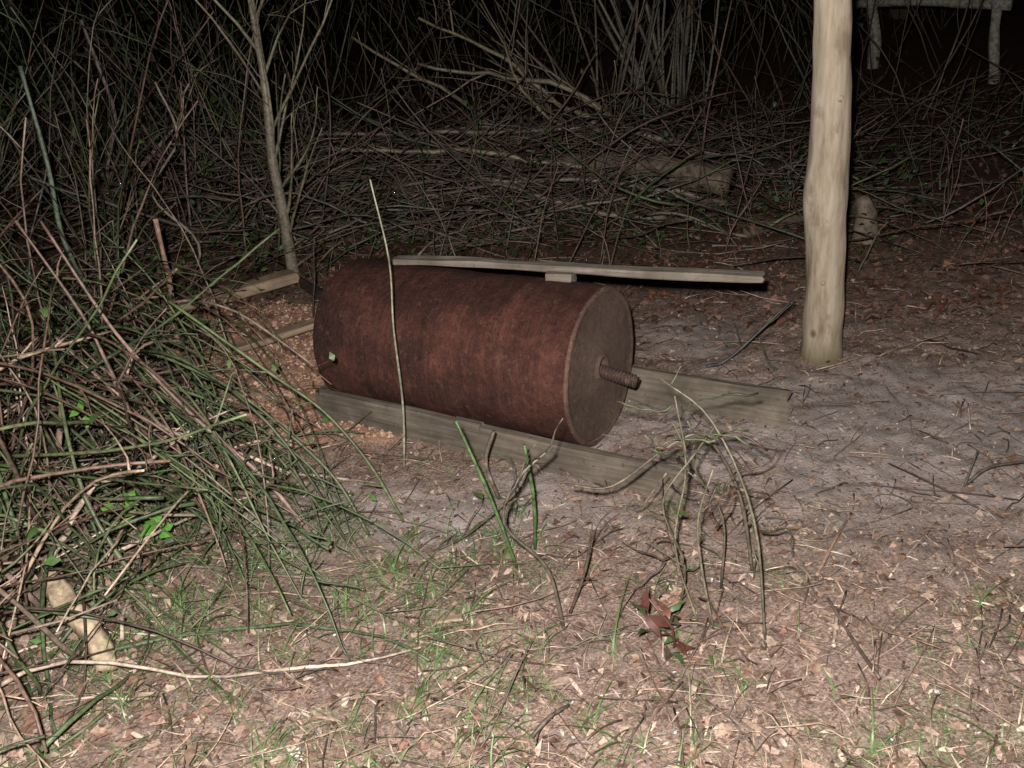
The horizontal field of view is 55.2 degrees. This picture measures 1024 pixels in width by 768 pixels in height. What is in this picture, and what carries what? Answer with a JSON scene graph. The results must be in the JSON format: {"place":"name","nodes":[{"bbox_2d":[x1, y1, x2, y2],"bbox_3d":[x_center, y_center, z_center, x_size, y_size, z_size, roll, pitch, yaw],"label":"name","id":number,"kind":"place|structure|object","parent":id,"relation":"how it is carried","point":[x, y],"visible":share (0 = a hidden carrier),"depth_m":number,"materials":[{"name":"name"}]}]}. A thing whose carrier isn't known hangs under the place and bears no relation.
{"place":"outdoors","nodes":[
{"label":"outdoors","id":0,"kind":"place"},
{"bbox_2d":[0,0,1023,767],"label":"ground","id":1,"kind":"structure","parent":0,"point":[914,56],"depth_m":2.94,"materials":[{"name":"soil"}]},
{"bbox_2d":[34,565,118,675],"bbox_3d":[-1.045,0.552,2.347,0.077,0.095,0.440,-22,30,-35],"label":"broken branch","id":2,"kind":"object","parent":1,"relation":"on","point":[59,591],"visible":0.73,"depth_m":2.29,"materials":[{"name":"beige plant"}]},
{"bbox_2d":[153,269,298,320],"bbox_3d":[-1.312,-0.416,4.530,0.672,0.054,0.106,-21,29,-29],"label":"wooden plank","id":3,"kind":"object","parent":1,"relation":"on","point":[277,280],"visible":0.62,"depth_m":4.55,"materials":[{"name":"brown wood"}]},
{"bbox_2d":[217,318,314,356],"bbox_3d":[-0.961,-0.202,4.018,0.496,0.031,0.084,-22,30,-30],"label":"wooden plank","id":4,"kind":"object","parent":1,"relation":"on","point":[286,332],"visible":0.62,"depth_m":3.99,"materials":[{"name":"brown wood"}]},
{"bbox_2d":[190,0,366,273],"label":"sapling","id":5,"kind":"object","parent":1,"relation":"on","point":[282,206],"visible":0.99,"depth_m":4.53,"materials":[{"name":"grey plant"}]},
{"bbox_2d":[184,298,405,449],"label":"wood shavings","id":6,"kind":"object","parent":1,"relation":"on","point":[289,392],"visible":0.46,"depth_m":3.80,"materials":[{"name":"brown wood chips"}]},
{"bbox_2d":[295,276,323,298],"bbox_3d":[-0.871,-0.411,4.486,0.035,0.056,0.682,-18,27,-29],"label":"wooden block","id":7,"kind":"object","parent":1,"relation":"on","point":[306,284],"visible":0.41,"depth_m":4.57,"materials":[{"name":"brown wood"}]},
{"bbox_2d":[0,0,731,333],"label":"shrub thicket","id":8,"kind":"object","parent":1,"relation":"on","point":[161,144],"visible":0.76,"depth_m":5.50,"materials":[{"name":"brown plant"}]},
{"bbox_2d":[0,66,794,767],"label":"bramble thicket","id":9,"kind":"object","parent":1,"relation":"on","point":[82,500],"visible":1,"depth_m":2.58,"materials":[{"name":"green plant"}]},
{"bbox_2d":[435,614,463,623],"bbox_3d":[-0.148,0.552,2.301,0.068,0.012,0.028,-6,24,-4],"label":"bark strip","id":10,"kind":"object","parent":1,"relation":"on","point":[455,618],"visible":0.94,"depth_m":2.29,"materials":[{"name":"brown wood"}]},
{"bbox_2d":[313,258,639,446],"bbox_3d":[-0.124,-0.122,3.244,1.169,0.505,0.506,10,27,28],"label":"rusty garden roller","id":11,"kind":"object","parent":1,"relation":"on","point":[539,356],"visible":0.91,"depth_m":3.03,"materials":[{"name":"metal"}]},
{"bbox_2d":[392,255,764,282],"bbox_3d":[0.172,-0.362,3.055,1.207,0.031,0.054,5,29,21],"label":"wooden batten","id":12,"kind":"object","parent":11,"relation":"on","point":[696,274],"visible":1,"depth_m":3.00,"materials":[{"name":"beige wood"}]},
{"bbox_2d":[0,0,982,188],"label":"background undergrowth","id":13,"kind":"object","parent":1,"relation":"on","point":[901,12],"visible":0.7,"depth_m":9.08,"materials":[{"name":"brown plant"}]},
{"bbox_2d":[315,388,692,502],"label":"timber beam","id":14,"kind":"structure","parent":1,"relation":"on","point":[597,466],"depth_m":3.00,"materials":[{"name":"wood"}]},
{"bbox_2d":[453,416,484,433],"bbox_3d":[-0.134,0.129,3.062,0.100,0.037,0.034,12,29,28],"label":"timber wedge","id":15,"kind":"object","parent":14,"relation":"on","point":[471,425],"visible":0.88,"depth_m":3.05,"materials":[{"name":"beige wood"}]},
{"bbox_2d":[0,0,1023,317],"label":"brushwood pile","id":16,"kind":"object","parent":1,"relation":"on","point":[496,144],"visible":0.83,"depth_m":5.69,"materials":[{"name":"brown plant"}]},
{"bbox_2d":[0,181,1023,767],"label":"fallen twigs","id":17,"kind":"object","parent":1,"relation":"on","point":[658,689],"visible":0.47,"depth_m":2.27,"materials":[{"name":"brown wood"}]},
{"bbox_2d":[0,0,1023,700],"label":"ivy foliage","id":18,"kind":"object","parent":1,"relation":"on","point":[148,526],"visible":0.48,"depth_m":5.53,"materials":[{"name":"green plant"}]},
{"bbox_2d":[0,76,1023,767],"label":"leaf litter","id":19,"kind":"object","parent":1,"relation":"on","point":[188,754],"visible":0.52,"depth_m":2.36,"materials":[{"name":"brown plant"}]},
{"bbox_2d":[443,0,705,138],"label":"coppice shrub","id":20,"kind":"object","parent":1,"relation":"on","point":[632,43],"visible":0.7,"depth_m":7.55,"materials":[{"name":"brown plant"}]},
{"bbox_2d":[548,151,736,196],"bbox_3d":[0.740,-1.259,5.786,1.168,0.223,0.193,12,28,31],"label":"fallen log","id":21,"kind":"object","parent":1,"relation":"on","point":[693,169],"visible":0.47,"depth_m":5.58,"materials":[{"name":"brown wood"}]},
{"bbox_2d":[566,0,719,128],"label":"coppice shrub","id":22,"kind":"object","parent":1,"relation":"on","point":[681,70],"visible":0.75,"depth_m":7.96,"materials":[{"name":"grey plant"}]},
{"bbox_2d":[629,585,694,667],"bbox_3d":[0.327,0.519,2.111,0.142,0.200,0.136,-4,24,0],"label":"withered plant","id":23,"kind":"object","parent":1,"relation":"on","point":[656,624],"visible":0.99,"depth_m":2.10,"materials":[{"name":"red plant"}]},
{"bbox_2d":[624,365,792,426],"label":"timber beam","id":24,"kind":"structure","parent":1,"relation":"on","point":[769,405],"depth_m":3.20,"materials":[{"name":"wood"}]},
{"bbox_2d":[799,0,851,366],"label":"wooden pole","id":25,"kind":"object","parent":1,"relation":"on","point":[825,193],"visible":0.93,"depth_m":3.31,"materials":[{"name":"brown wood"}]},
{"bbox_2d":[741,189,920,237],"bbox_3d":[1.712,-0.916,5.237,1.126,0.088,0.084,-13,25,-19],"label":"fallen log","id":26,"kind":"object","parent":1,"relation":"on","point":[795,218],"visible":0.45,"depth_m":5.24,"materials":[{"name":"brown wood"}]},
{"bbox_2d":[849,194,880,244],"bbox_3d":[1.752,-0.794,4.838,0.170,0.288,0.166,-24,31,-37],"label":"tree stump","id":27,"kind":"object","parent":1,"relation":"on","point":[863,203],"visible":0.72,"depth_m":4.79,"materials":[{"name":"brown wood"}]},
{"bbox_2d":[852,0,1013,83],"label":"rail fence","id":28,"kind":"object","parent":1,"relation":"on","point":[996,7],"visible":0.72,"depth_m":9.12,"materials":[{"name":"grey wood"}]},
{"bbox_2d":[0,219,1023,767],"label":"grass","id":29,"kind":"structure","parent":0,"point":[346,609],"depth_m":2.21,"materials":[{"name":"plant"}]},
{"bbox_2d":[545,271,576,281],"bbox_3d":[0.152,-0.333,3.046,0.087,0.034,0.058,6,26,21],"label":"wooden block","id":30,"kind":"object","parent":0,"point":[560,276],"depth_m":3.02,"materials":[{"name":"beige wood"}]}
]}

